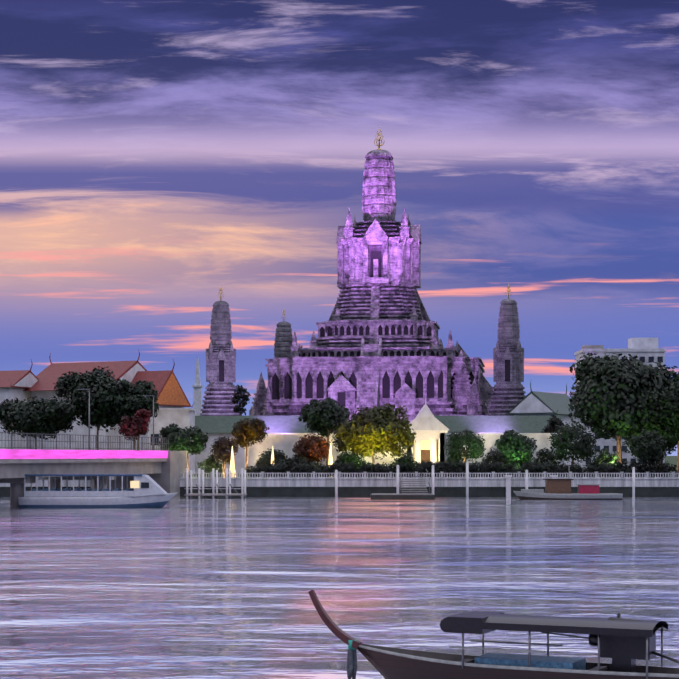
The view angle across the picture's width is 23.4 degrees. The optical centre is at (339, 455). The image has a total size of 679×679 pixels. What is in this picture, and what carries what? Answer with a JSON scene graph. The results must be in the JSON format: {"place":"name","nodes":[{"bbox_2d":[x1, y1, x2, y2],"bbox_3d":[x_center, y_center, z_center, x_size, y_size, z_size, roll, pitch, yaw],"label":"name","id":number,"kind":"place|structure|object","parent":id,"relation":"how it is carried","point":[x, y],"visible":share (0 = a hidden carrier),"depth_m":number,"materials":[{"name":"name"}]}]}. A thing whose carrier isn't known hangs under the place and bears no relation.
{"place":"outdoors","nodes":[
{"label":"outdoors","id":0,"kind":"place"},
{"bbox_2d":[0,497,678,678],"bbox_3d":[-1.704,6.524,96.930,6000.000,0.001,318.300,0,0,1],"label":"river water","id":1,"kind":"structure","parent":0,"point":[196,588],"depth_m":86.08,"materials":[{"name":"liquid"}]},
{"bbox_2d":[0,389,186,507],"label":"pier","id":2,"kind":"structure","parent":1,"relation":"in","point":[163,469],"depth_m":225.68,"materials":[{"name":"concrete"}]},
{"bbox_2d":[18,474,177,507],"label":"ferry boat","id":3,"kind":"object","parent":1,"relation":"on","point":[148,491],"visible":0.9,"depth_m":203.05,"materials":[{"name":"grey paint"}]},
{"bbox_2d":[184,462,634,499],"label":"mooring posts","id":4,"kind":"object","parent":1,"relation":"on","point":[402,496],"visible":0.92,"depth_m":245.85,"materials":[{"name":"white paint"}]},
{"bbox_2d":[309,590,678,678],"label":"long tail boat","id":5,"kind":"object","parent":1,"relation":"on","point":[624,644],"visible":1,"depth_m":43.09,"materials":[{"name":"brown wood"}]},
{"bbox_2d":[513,479,622,499],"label":"boat","id":6,"kind":"object","parent":1,"relation":"on","point":[557,489],"visible":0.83,"depth_m":240.12,"materials":[{"name":"grey paint"}]},
{"bbox_2d":[0,0,678,455],"label":"sky","id":7,"kind":"structure","parent":0,"point":[157,157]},
{"bbox_2d":[245,433,562,476],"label":"garden boundary wall","id":8,"kind":"structure","parent":0,"point":[285,442],"depth_m":285.68,"materials":[{"name":"white paint"}]},
{"bbox_2d":[189,456,676,476],"bbox_3d":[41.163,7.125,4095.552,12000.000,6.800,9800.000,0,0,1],"label":"ground","id":9,"kind":"structure","parent":0,"point":[671,460],"depth_m":837.69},
{"bbox_2d":[0,395,78,448],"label":"tree","id":10,"kind":"object","parent":9,"relation":"on","point":[44,417],"visible":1,"depth_m":291.10,"materials":[{"name":"green plant"}]},
{"bbox_2d":[54,366,130,449],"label":"tree","id":11,"kind":"object","parent":9,"relation":"on","point":[101,384],"visible":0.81,"depth_m":293.85,"materials":[{"name":"green plant"}]},
{"bbox_2d":[0,349,196,474],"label":"temple buildings","id":12,"kind":"structure","parent":9,"relation":"on","point":[172,400],"depth_m":330.01,"materials":[{"name":"orange tile"}]},
{"bbox_2d":[118,409,150,449],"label":"tree","id":13,"kind":"object","parent":9,"relation":"on","point":[135,426],"visible":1,"depth_m":285.23,"materials":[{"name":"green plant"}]},
{"bbox_2d":[110,379,158,449],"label":"tree","id":14,"kind":"object","parent":9,"relation":"on","point":[131,401],"visible":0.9,"depth_m":290.82,"materials":[{"name":"green plant"}]},
{"bbox_2d":[159,423,208,472],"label":"tree","id":15,"kind":"object","parent":9,"relation":"on","point":[180,439],"visible":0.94,"depth_m":270.77,"materials":[{"name":"green plant"}]},
{"bbox_2d":[192,356,202,415],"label":"spire","id":16,"kind":"object","parent":9,"relation":"on","point":[197,386],"visible":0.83,"depth_m":894.64,"materials":[{"name":"white paint"}]},
{"bbox_2d":[200,288,238,415],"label":"temple tower","id":17,"kind":"structure","parent":9,"relation":"on","point":[220,366],"depth_m":365.66,"materials":[{"name":"stone"}]},
{"bbox_2d":[209,435,237,476],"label":"tree","id":18,"kind":"object","parent":9,"relation":"on","point":[222,448],"visible":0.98,"depth_m":267.21,"materials":[{"name":"brown plant"}]},
{"bbox_2d":[231,385,250,415],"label":"tree","id":19,"kind":"object","parent":9,"relation":"on","point":[240,396],"visible":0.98,"depth_m":340.52,"materials":[{"name":"green plant"}]},
{"bbox_2d":[231,417,268,476],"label":"lit tree","id":20,"kind":"object","parent":9,"relation":"on","point":[245,432],"visible":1,"depth_m":271.36,"materials":[{"name":"orange plant"}]},
{"bbox_2d":[230,443,332,476],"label":"garden cone lamps","id":21,"kind":"object","parent":9,"relation":"on","point":[232,467],"visible":0.44,"depth_m":263.69,"materials":[{"name":"beige"}]},
{"bbox_2d":[274,310,292,358],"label":"temple tower","id":22,"kind":"structure","parent":9,"relation":"on","point":[283,340],"depth_m":436.07,"materials":[{"name":"stone"}]},
{"bbox_2d":[293,433,330,463],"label":"tree","id":23,"kind":"object","parent":9,"relation":"on","point":[312,452],"visible":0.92,"depth_m":265.57,"materials":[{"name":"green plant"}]},
{"bbox_2d":[298,397,349,465],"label":"tree","id":24,"kind":"object","parent":9,"relation":"on","point":[325,417],"visible":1,"depth_m":278.23,"materials":[{"name":"green plant"}]},
{"bbox_2d":[0,472,678,496],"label":"quay wall","id":25,"kind":"structure","parent":9,"relation":"on","point":[494,485],"depth_m":255.60,"materials":[{"name":"concrete"}]},
{"bbox_2d":[251,350,481,415],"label":"small pavilions","id":26,"kind":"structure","parent":9,"relation":"on","point":[341,389],"depth_m":367.76,"materials":[{"name":"stone"}]},
{"bbox_2d":[249,127,493,432],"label":"temple","id":27,"kind":"structure","parent":9,"relation":"on","point":[377,342],"depth_m":382.36,"materials":[{"name":"stone"}]},
{"bbox_2d":[331,403,417,463],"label":"lit tree","id":28,"kind":"object","parent":9,"relation":"on","point":[370,431],"visible":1,"depth_m":266.82,"materials":[{"name":"yellow plant"}]},
{"bbox_2d":[195,416,561,472],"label":"long low building","id":29,"kind":"structure","parent":9,"relation":"on","point":[215,427],"depth_m":331.82,"materials":[{"name":"white paint"}]},
{"bbox_2d":[406,400,448,465],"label":"garden pavilion","id":30,"kind":"structure","parent":9,"relation":"on","point":[429,428],"depth_m":277.59,"materials":[{"name":"white paint"}]},
{"bbox_2d":[197,444,678,476],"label":"garden hedges","id":31,"kind":"object","parent":9,"relation":"on","point":[350,464],"visible":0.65,"depth_m":260.13,"materials":[{"name":"green plant"}]},
{"bbox_2d":[443,428,485,476],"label":"tree","id":32,"kind":"object","parent":9,"relation":"on","point":[457,441],"visible":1,"depth_m":266.36,"materials":[{"name":"green plant"}]},
{"bbox_2d":[486,284,525,415],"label":"temple tower","id":33,"kind":"structure","parent":9,"relation":"on","point":[508,395],"depth_m":365.01,"materials":[{"name":"stone"}]},
{"bbox_2d":[494,429,536,463],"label":"tree","id":34,"kind":"object","parent":9,"relation":"on","point":[513,445],"visible":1,"depth_m":264.32,"materials":[{"name":"green plant"}]},
{"bbox_2d":[504,382,582,471],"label":"building","id":35,"kind":"structure","parent":9,"relation":"on","point":[533,403],"depth_m":341.04,"materials":[{"name":"green tile"}]},
{"bbox_2d":[541,415,563,432],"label":"tree","id":36,"kind":"object","parent":9,"relation":"on","point":[553,422],"visible":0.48,"depth_m":295.28,"materials":[{"name":"green plant"}]},
{"bbox_2d":[547,421,598,464],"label":"tree","id":37,"kind":"object","parent":9,"relation":"on","point":[583,446],"visible":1,"depth_m":264.02,"materials":[{"name":"green plant"}]},
{"bbox_2d":[574,338,665,467],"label":"apartment block","id":38,"kind":"structure","parent":9,"relation":"on","point":[645,350],"depth_m":424.99,"materials":[{"name":"white paint"}]},
{"bbox_2d":[567,353,678,462],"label":"tree","id":39,"kind":"object","parent":9,"relation":"on","point":[607,393],"visible":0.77,"depth_m":279.02,"materials":[{"name":"green plant"}]},
{"bbox_2d":[625,429,666,467],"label":"tree","id":40,"kind":"object","parent":9,"relation":"on","point":[647,448],"visible":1,"depth_m":261.98,"materials":[{"name":"green plant"}]},
{"bbox_2d":[622,433,677,463],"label":"tree","id":41,"kind":"object","parent":9,"relation":"on","point":[669,447],"visible":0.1,"depth_m":285.05,"materials":[{"name":"green plant"}]},
{"bbox_2d":[632,378,678,476],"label":"tree","id":42,"kind":"object","parent":9,"relation":"on","point":[665,406],"visible":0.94,"depth_m":274.25,"materials":[{"name":"green plant"}]}
]}

